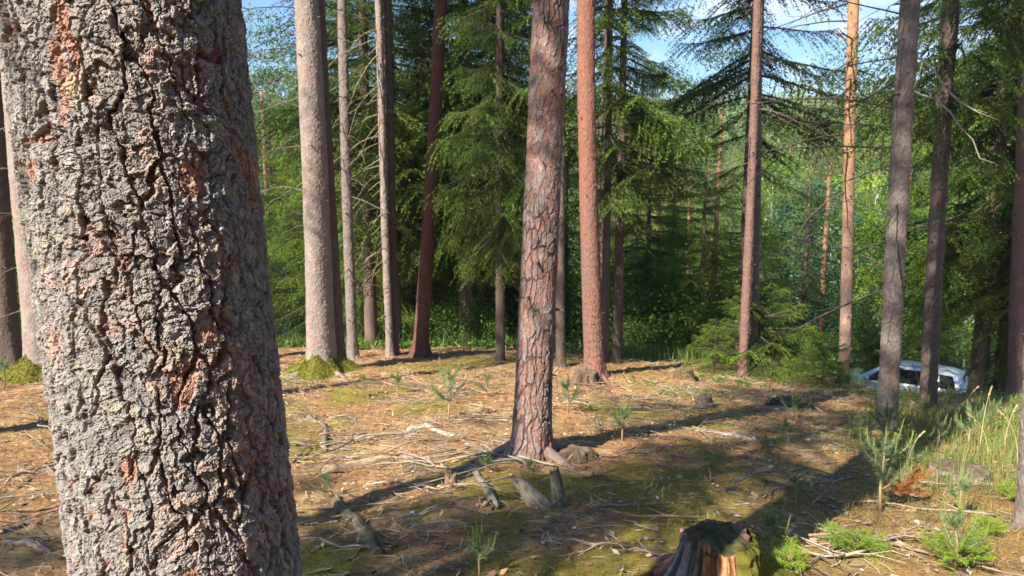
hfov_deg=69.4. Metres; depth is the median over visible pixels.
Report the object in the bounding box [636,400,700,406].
fallen branch
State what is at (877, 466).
pine sapling
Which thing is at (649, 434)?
fallen branch
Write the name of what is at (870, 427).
pine sapling
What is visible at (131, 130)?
spruce tree
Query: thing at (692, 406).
fallen branch
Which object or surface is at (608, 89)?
spruce tree
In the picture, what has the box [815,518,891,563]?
spruce bush
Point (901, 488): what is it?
withered branch
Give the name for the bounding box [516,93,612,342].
spruce tree
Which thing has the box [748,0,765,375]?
spruce tree
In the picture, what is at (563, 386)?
pine sapling
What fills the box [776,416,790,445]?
pine sapling
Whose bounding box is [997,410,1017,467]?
grass stalk
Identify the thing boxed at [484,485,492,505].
fallen branch
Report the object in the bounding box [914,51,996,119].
dead bough
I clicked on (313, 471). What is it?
fallen branch
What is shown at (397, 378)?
pine sapling
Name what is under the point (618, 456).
fallen branch
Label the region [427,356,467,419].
pine sapling
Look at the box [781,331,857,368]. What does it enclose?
shrub
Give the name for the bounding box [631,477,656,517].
pine sapling
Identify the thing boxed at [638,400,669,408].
fallen branch
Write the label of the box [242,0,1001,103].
sky
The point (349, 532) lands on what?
fallen branch
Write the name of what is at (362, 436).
fallen branch
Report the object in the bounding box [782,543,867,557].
fallen branch
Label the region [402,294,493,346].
shrub
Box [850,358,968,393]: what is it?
parked car
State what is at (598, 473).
fallen branch
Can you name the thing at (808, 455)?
fallen branch
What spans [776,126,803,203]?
conifer
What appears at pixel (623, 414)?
pine sapling
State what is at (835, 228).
spruce tree
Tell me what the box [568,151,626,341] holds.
spruce tree
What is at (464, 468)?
fallen branch
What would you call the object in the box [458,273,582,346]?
shrub
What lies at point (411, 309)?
spruce tree
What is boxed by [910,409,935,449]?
pine sapling
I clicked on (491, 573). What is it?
bark flakes
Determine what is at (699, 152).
conifer
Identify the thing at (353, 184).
spruce tree
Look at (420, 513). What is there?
fallen branch
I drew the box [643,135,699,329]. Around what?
spruce tree
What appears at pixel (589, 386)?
fallen branch
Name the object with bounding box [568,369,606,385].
tree stump
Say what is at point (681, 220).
spruce tree
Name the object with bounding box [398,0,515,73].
pine tree
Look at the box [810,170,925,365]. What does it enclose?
birch tree
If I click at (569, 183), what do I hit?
conifer
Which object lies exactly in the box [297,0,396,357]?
spruce tree
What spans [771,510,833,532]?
fallen branch
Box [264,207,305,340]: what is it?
birch tree
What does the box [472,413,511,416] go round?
fallen branch
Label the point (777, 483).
fallen branch
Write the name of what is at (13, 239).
spruce tree
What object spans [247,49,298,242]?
pine tree
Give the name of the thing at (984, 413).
grass stalk
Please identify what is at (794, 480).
pine sapling
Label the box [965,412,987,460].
grass stalk
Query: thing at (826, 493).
fallen branch
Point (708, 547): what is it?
tree stump
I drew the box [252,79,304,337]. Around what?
spruce tree
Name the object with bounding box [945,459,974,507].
pine sapling
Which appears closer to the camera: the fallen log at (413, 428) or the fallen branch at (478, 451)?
the fallen branch at (478, 451)
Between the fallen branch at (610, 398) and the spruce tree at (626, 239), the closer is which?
the fallen branch at (610, 398)
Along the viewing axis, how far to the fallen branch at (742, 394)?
11.92 m
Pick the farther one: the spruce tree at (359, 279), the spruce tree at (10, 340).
the spruce tree at (359, 279)
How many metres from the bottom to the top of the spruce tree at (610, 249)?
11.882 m
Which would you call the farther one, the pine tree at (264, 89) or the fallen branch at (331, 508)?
the pine tree at (264, 89)
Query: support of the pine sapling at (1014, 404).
on the ground at (342, 564)
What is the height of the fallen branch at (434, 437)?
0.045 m
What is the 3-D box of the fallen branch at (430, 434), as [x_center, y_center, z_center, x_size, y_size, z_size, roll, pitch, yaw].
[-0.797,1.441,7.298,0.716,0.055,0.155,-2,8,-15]
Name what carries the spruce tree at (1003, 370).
on the ground at (342, 564)
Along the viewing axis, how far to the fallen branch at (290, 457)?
6.62 m
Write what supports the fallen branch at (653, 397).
on the ground at (342, 564)
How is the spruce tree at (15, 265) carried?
on the ground at (342, 564)
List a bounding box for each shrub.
[401,264,517,340]
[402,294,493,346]
[407,276,571,340]
[430,286,517,344]
[456,308,510,341]
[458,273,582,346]
[483,260,644,347]
[555,262,718,351]
[567,262,768,351]
[609,310,695,350]
[609,313,665,349]
[637,282,792,354]
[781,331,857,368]
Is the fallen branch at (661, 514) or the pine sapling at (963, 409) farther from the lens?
the pine sapling at (963, 409)
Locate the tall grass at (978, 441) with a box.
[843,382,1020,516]
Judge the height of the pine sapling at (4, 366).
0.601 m
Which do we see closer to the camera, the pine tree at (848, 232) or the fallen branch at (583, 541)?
the fallen branch at (583, 541)
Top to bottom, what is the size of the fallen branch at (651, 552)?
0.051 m
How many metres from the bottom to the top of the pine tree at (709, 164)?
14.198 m
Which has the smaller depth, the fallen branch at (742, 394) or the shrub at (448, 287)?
the fallen branch at (742, 394)
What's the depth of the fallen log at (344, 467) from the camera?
6.29 m
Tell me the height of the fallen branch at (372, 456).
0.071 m
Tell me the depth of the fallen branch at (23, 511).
5.04 m
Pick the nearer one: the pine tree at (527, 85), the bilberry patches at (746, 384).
the bilberry patches at (746, 384)
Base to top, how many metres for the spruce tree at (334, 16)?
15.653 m
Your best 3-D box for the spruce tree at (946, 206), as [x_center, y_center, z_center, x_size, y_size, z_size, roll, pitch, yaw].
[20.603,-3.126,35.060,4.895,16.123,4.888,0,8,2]
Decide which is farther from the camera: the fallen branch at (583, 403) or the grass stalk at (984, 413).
the fallen branch at (583, 403)
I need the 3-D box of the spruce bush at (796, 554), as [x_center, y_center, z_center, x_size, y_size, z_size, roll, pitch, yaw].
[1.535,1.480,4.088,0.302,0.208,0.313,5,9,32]
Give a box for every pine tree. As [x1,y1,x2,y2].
[242,2,297,333]
[245,28,285,144]
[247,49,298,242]
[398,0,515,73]
[409,0,447,359]
[470,6,576,284]
[482,0,578,469]
[566,40,649,144]
[573,0,615,379]
[597,53,706,269]
[654,24,788,323]
[657,114,736,273]
[685,0,820,377]
[734,0,859,385]
[773,47,887,351]
[855,115,929,195]
[862,95,961,195]
[999,0,1023,395]
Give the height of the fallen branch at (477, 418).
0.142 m
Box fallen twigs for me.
[0,343,1021,575]
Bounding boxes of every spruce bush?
[763,535,811,573]
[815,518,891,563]
[908,520,1000,571]
[969,514,1012,533]
[992,477,1016,500]
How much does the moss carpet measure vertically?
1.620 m
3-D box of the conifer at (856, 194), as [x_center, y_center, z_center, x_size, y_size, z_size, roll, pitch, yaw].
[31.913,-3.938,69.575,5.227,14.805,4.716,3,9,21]
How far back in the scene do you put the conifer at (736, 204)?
105.24 m
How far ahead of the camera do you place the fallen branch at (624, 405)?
9.53 m
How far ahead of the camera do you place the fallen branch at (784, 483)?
5.72 m
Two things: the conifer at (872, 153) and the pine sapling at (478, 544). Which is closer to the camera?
the pine sapling at (478, 544)
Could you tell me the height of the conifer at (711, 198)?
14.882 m
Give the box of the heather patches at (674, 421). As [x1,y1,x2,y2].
[1,364,1019,526]
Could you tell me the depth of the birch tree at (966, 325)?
30.16 m
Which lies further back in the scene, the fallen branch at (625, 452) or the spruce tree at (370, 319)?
the spruce tree at (370, 319)
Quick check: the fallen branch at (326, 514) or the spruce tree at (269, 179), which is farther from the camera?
the spruce tree at (269, 179)
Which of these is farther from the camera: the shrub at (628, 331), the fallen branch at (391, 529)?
the shrub at (628, 331)
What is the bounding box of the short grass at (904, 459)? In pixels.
[774,435,1022,571]
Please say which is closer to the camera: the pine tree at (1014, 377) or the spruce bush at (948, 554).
the spruce bush at (948, 554)
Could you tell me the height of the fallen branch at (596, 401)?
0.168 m
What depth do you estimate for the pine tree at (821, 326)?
28.63 m
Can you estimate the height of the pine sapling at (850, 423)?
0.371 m
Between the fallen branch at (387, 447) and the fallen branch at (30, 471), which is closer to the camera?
the fallen branch at (30, 471)
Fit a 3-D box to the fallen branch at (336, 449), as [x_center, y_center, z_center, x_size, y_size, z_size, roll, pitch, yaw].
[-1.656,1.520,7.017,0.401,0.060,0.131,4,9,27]
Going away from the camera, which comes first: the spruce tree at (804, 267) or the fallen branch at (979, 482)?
the fallen branch at (979, 482)
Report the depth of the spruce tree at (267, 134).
48.38 m
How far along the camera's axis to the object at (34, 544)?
4.40 m
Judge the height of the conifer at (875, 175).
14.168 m
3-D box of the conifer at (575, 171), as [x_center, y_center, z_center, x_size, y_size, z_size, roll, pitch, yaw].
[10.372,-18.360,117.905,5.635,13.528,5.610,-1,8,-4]
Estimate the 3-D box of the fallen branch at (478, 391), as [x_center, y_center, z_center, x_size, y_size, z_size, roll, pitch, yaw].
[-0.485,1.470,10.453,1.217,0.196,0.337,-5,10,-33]
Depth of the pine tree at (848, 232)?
13.94 m
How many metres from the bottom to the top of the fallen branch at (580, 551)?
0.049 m
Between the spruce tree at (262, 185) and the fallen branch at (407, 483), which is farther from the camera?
the spruce tree at (262, 185)
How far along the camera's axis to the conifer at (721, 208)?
90.97 m
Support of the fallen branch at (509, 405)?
on the ground at (342, 564)
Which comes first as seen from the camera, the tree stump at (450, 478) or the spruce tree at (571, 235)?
the tree stump at (450, 478)
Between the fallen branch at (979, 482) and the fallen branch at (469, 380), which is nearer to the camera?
the fallen branch at (979, 482)
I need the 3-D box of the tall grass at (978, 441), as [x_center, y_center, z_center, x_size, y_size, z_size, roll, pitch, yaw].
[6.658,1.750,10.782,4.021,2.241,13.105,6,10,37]
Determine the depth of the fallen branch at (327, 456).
6.60 m
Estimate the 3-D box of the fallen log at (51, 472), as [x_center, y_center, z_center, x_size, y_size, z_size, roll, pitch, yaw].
[-3.969,1.576,6.186,0.236,0.204,0.771,-7,11,-41]
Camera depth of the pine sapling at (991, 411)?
8.84 m
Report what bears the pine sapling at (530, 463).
on the ground at (342, 564)
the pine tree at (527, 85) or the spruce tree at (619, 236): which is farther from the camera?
the pine tree at (527, 85)
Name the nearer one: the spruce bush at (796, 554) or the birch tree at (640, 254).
the spruce bush at (796, 554)
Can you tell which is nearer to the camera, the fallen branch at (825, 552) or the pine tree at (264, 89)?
the fallen branch at (825, 552)
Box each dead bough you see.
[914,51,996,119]
[914,90,993,162]
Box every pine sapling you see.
[0,356,11,387]
[309,465,332,496]
[351,367,374,396]
[389,362,402,394]
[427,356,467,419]
[466,516,496,575]
[473,366,492,396]
[479,449,491,472]
[525,454,539,479]
[560,367,581,411]
[610,392,632,440]
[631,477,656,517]
[759,433,770,457]
[761,495,790,553]
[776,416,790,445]
[780,389,811,423]
[786,471,806,510]
[844,409,857,437]
[856,414,876,445]
[857,420,913,511]
[869,394,904,452]
[892,414,911,442]
[893,429,928,466]
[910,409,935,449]
[921,391,941,420]
[923,409,951,445]
[936,489,990,567]
[939,404,959,436]
[941,395,956,414]
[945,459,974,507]
[953,399,987,447]
[956,405,965,420]
[964,396,982,421]
[975,397,998,431]
[991,398,1009,417]
[1011,397,1020,422]
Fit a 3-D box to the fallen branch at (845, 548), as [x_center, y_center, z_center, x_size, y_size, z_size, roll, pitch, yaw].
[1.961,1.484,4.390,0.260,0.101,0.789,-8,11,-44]
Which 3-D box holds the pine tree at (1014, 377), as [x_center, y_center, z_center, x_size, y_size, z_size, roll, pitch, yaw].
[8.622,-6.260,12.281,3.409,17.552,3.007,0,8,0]
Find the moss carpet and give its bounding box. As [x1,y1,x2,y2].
[28,385,1023,575]
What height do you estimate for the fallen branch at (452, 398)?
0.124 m
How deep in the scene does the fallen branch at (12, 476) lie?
5.97 m
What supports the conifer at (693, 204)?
on the ground at (342, 564)
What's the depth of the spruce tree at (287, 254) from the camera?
21.23 m
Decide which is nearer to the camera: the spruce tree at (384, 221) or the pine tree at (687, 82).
the spruce tree at (384, 221)
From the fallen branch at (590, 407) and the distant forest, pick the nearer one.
the fallen branch at (590, 407)
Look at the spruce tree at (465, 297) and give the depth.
18.41 m
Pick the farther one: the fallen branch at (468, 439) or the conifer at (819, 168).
the conifer at (819, 168)
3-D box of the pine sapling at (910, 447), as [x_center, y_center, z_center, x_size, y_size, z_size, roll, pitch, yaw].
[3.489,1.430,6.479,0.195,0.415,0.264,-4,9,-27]
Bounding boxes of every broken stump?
[509,471,550,509]
[549,465,568,506]
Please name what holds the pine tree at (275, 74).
on the ground at (342, 564)
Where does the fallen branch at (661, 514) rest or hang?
on the ground at (342, 564)
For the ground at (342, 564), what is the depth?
5.80 m
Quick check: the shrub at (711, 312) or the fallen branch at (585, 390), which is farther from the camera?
the shrub at (711, 312)
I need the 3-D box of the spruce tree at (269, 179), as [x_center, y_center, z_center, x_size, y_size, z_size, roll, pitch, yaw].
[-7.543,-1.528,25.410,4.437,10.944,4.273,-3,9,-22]
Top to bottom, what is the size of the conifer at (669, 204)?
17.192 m
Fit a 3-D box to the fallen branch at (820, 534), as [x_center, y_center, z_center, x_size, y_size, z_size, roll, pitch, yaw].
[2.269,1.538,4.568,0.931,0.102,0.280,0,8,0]
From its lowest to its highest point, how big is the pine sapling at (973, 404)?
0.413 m
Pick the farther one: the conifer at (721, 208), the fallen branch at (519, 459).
the conifer at (721, 208)
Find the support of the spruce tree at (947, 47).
on the ground at (342, 564)
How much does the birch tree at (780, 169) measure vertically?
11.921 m
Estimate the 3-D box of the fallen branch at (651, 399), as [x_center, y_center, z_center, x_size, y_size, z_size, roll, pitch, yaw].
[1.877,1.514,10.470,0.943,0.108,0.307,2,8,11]
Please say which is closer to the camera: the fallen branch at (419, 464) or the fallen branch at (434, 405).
the fallen branch at (419, 464)
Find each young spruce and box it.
[683,326,743,376]
[697,275,825,383]
[778,331,867,391]
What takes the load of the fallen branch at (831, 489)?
on the ground at (342, 564)
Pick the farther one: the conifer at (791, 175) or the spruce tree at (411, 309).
the conifer at (791, 175)
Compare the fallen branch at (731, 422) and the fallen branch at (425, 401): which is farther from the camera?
the fallen branch at (425, 401)
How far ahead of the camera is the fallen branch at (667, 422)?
8.14 m
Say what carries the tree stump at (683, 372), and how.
on the ground at (342, 564)
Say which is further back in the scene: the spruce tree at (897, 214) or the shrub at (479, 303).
the shrub at (479, 303)
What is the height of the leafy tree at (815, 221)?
9.857 m
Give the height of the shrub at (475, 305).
4.399 m
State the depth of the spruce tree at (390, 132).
14.57 m
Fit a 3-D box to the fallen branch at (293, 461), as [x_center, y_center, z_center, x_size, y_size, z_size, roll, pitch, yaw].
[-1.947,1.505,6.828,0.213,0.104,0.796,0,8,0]
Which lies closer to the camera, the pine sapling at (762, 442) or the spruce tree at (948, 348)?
the pine sapling at (762, 442)
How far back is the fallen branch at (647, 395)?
10.81 m
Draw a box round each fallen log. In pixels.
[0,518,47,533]
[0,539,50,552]
[16,466,54,476]
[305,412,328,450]
[320,454,422,475]
[331,493,387,556]
[351,381,425,388]
[406,423,457,437]
[467,462,501,508]
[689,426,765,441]
[731,468,851,482]
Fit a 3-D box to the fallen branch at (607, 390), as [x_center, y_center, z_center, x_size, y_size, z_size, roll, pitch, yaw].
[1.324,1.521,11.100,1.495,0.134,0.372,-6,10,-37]
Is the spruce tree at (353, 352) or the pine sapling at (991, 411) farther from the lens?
the spruce tree at (353, 352)
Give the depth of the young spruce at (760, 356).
14.77 m
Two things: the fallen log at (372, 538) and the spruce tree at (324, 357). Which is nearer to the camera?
the fallen log at (372, 538)
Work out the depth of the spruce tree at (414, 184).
24.38 m
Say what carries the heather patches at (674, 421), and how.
on the ground at (342, 564)
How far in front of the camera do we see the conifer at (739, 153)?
111.98 m
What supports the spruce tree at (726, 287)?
on the ground at (342, 564)
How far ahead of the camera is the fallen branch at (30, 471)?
6.25 m
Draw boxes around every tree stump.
[444,469,457,489]
[558,444,598,463]
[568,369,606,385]
[653,518,797,575]
[673,366,694,380]
[695,393,713,407]
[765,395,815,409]
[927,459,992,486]
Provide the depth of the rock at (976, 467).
6.38 m
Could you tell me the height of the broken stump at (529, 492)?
0.338 m
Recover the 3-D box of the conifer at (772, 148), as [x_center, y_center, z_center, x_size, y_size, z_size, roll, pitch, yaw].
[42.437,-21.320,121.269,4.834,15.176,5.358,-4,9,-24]
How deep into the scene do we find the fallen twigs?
7.07 m
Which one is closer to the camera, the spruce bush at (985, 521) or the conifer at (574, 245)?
the spruce bush at (985, 521)
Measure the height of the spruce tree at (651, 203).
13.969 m
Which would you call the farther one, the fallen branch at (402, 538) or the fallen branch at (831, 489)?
the fallen branch at (831, 489)
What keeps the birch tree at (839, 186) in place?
on the ground at (342, 564)
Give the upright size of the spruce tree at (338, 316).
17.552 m
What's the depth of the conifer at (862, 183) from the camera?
71.49 m
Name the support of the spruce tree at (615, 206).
on the ground at (342, 564)
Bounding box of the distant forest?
[7,74,1014,187]
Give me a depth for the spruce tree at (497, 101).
13.70 m
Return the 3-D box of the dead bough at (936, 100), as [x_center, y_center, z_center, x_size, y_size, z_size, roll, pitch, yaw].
[4.739,-1.796,8.059,0.934,0.878,0.059,4,9,26]
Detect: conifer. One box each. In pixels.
[565,147,578,207]
[565,173,579,333]
[569,157,578,203]
[652,151,683,257]
[676,127,707,212]
[681,155,711,273]
[696,159,721,239]
[711,152,726,223]
[714,174,734,242]
[725,168,740,227]
[728,107,746,207]
[728,125,743,204]
[761,116,783,197]
[766,165,784,215]
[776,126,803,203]
[777,150,798,228]
[809,132,839,195]
[811,142,825,202]
[833,156,842,271]
[833,172,864,279]
[835,145,878,285]
[839,158,883,327]
[855,103,869,182]
[861,116,884,186]
[864,139,889,220]
[866,140,884,215]
[912,167,928,217]
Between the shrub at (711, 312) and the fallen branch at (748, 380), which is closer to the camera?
the fallen branch at (748, 380)
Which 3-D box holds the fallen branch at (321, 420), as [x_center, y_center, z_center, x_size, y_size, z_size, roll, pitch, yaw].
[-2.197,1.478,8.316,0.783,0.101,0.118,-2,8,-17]
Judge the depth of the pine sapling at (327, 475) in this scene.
5.44 m
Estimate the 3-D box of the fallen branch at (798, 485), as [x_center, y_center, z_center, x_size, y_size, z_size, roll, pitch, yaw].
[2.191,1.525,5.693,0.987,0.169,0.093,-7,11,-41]
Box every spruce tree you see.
[0,0,302,575]
[0,69,41,384]
[0,70,22,369]
[6,148,18,292]
[11,219,21,338]
[242,0,367,380]
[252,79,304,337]
[254,0,459,345]
[256,123,303,332]
[257,85,293,221]
[258,81,304,339]
[259,0,521,341]
[264,61,379,344]
[268,0,437,342]
[291,0,409,359]
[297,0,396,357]
[304,55,404,328]
[319,0,397,369]
[336,149,406,339]
[353,0,578,344]
[354,0,478,339]
[358,98,458,340]
[383,0,404,354]
[423,0,579,362]
[432,0,581,340]
[489,0,720,362]
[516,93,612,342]
[518,129,580,314]
[554,51,571,367]
[566,0,717,359]
[568,121,637,341]
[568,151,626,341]
[573,107,645,287]
[575,113,629,331]
[609,84,700,346]
[610,162,679,294]
[615,0,892,353]
[634,154,666,250]
[640,135,714,348]
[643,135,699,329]
[647,106,759,353]
[665,139,713,300]
[681,159,728,297]
[694,160,723,281]
[696,141,805,358]
[700,134,743,351]
[711,137,767,349]
[717,0,920,431]
[718,174,796,356]
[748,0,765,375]
[759,105,857,359]
[798,158,856,332]
[823,0,1023,408]
[838,0,1020,393]
[840,0,1020,394]
[850,153,949,368]
[859,153,920,354]
[905,42,994,365]
[909,46,976,337]
[958,75,1017,392]
[1006,334,1023,529]
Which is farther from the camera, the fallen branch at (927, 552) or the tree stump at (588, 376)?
the tree stump at (588, 376)
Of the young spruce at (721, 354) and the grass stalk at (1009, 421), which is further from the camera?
the young spruce at (721, 354)
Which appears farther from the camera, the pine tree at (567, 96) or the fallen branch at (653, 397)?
the pine tree at (567, 96)
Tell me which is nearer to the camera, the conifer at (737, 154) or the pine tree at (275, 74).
the pine tree at (275, 74)
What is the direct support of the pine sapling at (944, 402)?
on the ground at (342, 564)
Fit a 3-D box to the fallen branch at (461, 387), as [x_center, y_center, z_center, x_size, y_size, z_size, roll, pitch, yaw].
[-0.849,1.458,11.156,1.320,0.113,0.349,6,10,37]
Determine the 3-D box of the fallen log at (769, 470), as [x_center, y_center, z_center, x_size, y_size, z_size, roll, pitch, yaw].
[2.298,1.560,6.173,1.223,0.159,0.214,-3,8,-18]
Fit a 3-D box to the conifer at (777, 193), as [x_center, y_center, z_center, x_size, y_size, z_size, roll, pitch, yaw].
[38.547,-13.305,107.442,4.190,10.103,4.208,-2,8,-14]
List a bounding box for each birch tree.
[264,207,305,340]
[580,242,670,342]
[631,217,716,337]
[706,151,838,334]
[764,172,882,350]
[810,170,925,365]
[832,199,970,362]
[904,182,1001,371]
[942,227,1006,372]
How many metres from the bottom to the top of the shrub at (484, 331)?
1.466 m
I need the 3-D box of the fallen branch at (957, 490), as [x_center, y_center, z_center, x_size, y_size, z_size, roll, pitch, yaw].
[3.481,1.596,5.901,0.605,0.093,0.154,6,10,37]
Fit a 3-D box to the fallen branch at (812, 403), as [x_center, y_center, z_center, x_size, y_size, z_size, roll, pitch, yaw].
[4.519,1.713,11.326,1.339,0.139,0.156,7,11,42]
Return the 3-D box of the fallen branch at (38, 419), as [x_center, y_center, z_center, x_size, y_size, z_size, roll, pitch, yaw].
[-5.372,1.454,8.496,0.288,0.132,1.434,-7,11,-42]
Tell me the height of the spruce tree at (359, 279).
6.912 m
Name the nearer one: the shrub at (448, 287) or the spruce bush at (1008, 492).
the spruce bush at (1008, 492)
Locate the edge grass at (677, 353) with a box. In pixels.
[276,331,858,382]
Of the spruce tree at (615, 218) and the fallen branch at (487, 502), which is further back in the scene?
the spruce tree at (615, 218)
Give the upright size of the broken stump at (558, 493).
0.354 m
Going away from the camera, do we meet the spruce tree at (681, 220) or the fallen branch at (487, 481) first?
the fallen branch at (487, 481)
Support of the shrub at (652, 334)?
on the ground at (342, 564)
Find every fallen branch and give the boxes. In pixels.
[0,415,47,429]
[0,463,56,478]
[0,484,57,498]
[0,499,60,512]
[0,508,58,527]
[0,511,58,515]
[0,511,61,540]
[4,450,52,484]
[18,432,52,450]
[20,404,50,429]
[286,414,351,422]
[288,445,363,458]
[289,429,403,445]
[289,433,383,447]
[289,450,348,456]
[290,436,320,463]
[294,457,335,485]
[294,473,341,483]
[296,487,452,513]
[299,537,369,548]
[300,520,384,534]
[319,424,375,434]
[320,445,354,451]
[324,513,412,551]
[346,448,413,457]
[354,427,443,439]
[365,448,474,463]
[365,448,500,465]
[366,468,510,495]
[370,438,409,450]
[370,448,468,481]
[370,532,410,553]
[372,513,448,538]
[375,449,455,457]
[382,381,474,404]
[382,415,500,452]
[386,459,516,480]
[396,432,463,437]
[401,498,467,517]
[405,433,476,438]
[406,456,468,467]
[407,377,447,387]
[408,388,483,400]
[408,456,523,484]
[408,458,528,471]
[409,476,515,487]
[411,400,462,409]
[417,382,489,392]
[418,443,484,455]
[433,418,511,421]
[434,405,511,418]
[434,430,510,443]
[445,383,512,394]
[445,442,554,465]
[456,377,488,383]
[460,427,527,464]
[470,393,557,408]
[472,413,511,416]
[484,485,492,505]
[552,379,627,388]
[552,386,618,395]
[552,396,644,405]
[552,400,592,408]
[555,403,632,406]
[558,543,597,560]
[559,386,607,391]
[563,397,671,411]
[566,538,633,550]
[570,382,641,396]
[575,502,698,524]
[581,421,700,441]
[582,464,619,478]
[591,394,632,401]
[592,501,669,507]
[598,447,635,460]
[611,392,678,402]
[619,444,669,455]
[619,541,671,555]
[624,388,666,400]
[633,389,682,401]
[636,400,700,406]
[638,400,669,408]
[649,417,712,440]
[652,382,713,399]
[662,387,697,404]
[666,405,687,421]
[669,400,719,406]
[691,402,717,409]
[695,417,741,424]
[708,468,716,481]
[711,390,771,394]
[732,377,769,383]
[759,393,853,398]
[761,479,855,514]
[761,480,831,494]
[763,396,849,405]
[763,469,807,497]
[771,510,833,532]
[773,473,856,488]
[777,526,910,563]
[779,453,896,476]
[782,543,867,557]
[791,451,826,463]
[793,531,865,575]
[808,532,953,542]
[809,470,876,507]
[813,483,841,502]
[815,493,883,507]
[816,398,860,401]
[824,418,869,428]
[841,519,934,540]
[865,498,995,515]
[890,541,1023,575]
[907,477,993,494]
[922,474,992,484]
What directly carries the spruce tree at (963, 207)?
on the ground at (342, 564)
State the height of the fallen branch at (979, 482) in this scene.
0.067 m
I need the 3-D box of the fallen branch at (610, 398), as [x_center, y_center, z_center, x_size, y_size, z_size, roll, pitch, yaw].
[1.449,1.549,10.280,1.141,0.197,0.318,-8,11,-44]
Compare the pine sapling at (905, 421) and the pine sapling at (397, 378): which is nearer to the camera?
the pine sapling at (905, 421)
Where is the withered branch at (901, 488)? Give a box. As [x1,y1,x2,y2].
[875,466,936,497]
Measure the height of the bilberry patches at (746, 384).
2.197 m
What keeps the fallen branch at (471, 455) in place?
on the ground at (342, 564)
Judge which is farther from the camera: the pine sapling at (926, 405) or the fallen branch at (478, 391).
the fallen branch at (478, 391)
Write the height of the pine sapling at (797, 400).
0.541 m
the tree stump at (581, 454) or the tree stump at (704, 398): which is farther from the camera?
the tree stump at (704, 398)
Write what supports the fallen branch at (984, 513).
on the ground at (342, 564)
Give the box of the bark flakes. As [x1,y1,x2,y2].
[0,345,1023,575]
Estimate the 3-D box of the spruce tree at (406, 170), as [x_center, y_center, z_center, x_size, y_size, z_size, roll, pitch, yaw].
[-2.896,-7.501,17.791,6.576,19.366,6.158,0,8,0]
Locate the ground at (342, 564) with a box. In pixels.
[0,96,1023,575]
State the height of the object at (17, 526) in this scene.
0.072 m
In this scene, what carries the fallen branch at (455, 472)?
on the ground at (342, 564)
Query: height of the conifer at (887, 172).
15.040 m
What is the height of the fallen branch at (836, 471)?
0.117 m
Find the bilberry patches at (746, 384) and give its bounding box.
[611,367,1017,532]
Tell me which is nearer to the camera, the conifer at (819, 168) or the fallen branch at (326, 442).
the fallen branch at (326, 442)
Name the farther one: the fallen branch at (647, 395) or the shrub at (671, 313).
the shrub at (671, 313)
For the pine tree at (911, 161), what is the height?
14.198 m
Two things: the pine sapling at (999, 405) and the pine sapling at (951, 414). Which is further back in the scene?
the pine sapling at (999, 405)
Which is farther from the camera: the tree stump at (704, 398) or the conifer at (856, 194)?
the conifer at (856, 194)
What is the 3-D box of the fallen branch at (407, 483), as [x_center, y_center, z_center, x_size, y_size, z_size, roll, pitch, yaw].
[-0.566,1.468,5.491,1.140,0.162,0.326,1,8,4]
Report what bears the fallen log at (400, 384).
on the ground at (342, 564)
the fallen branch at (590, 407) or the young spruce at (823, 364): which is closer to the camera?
the fallen branch at (590, 407)
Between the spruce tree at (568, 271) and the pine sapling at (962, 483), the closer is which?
the pine sapling at (962, 483)
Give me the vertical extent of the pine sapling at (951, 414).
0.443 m
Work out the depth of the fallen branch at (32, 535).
4.49 m
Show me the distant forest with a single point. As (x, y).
(734, 113)
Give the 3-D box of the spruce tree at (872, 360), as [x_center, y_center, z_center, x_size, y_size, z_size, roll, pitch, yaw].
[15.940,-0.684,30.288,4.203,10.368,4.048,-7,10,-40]
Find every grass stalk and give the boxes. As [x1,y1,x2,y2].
[908,431,925,463]
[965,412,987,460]
[979,385,992,448]
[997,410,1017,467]
[1003,404,1017,451]
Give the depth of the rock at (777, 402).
10.67 m
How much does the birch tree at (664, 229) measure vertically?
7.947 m
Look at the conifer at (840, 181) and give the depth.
73.97 m
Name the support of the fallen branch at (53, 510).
on the ground at (342, 564)
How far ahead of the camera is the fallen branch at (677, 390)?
11.02 m
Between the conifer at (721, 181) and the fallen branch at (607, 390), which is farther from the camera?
the conifer at (721, 181)
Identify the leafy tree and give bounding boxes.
[734,170,882,368]
[734,203,859,360]
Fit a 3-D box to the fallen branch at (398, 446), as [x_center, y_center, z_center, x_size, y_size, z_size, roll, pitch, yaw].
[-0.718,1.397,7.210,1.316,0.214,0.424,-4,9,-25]
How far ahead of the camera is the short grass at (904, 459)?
5.91 m
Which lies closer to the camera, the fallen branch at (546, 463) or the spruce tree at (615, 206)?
the fallen branch at (546, 463)
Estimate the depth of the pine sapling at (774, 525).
4.28 m
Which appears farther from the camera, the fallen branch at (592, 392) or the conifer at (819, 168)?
the conifer at (819, 168)
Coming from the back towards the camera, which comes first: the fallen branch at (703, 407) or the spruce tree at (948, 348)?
the spruce tree at (948, 348)
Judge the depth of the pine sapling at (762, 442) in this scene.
6.71 m
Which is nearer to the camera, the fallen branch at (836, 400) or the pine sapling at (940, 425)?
the pine sapling at (940, 425)
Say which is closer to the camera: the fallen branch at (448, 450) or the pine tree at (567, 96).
the fallen branch at (448, 450)

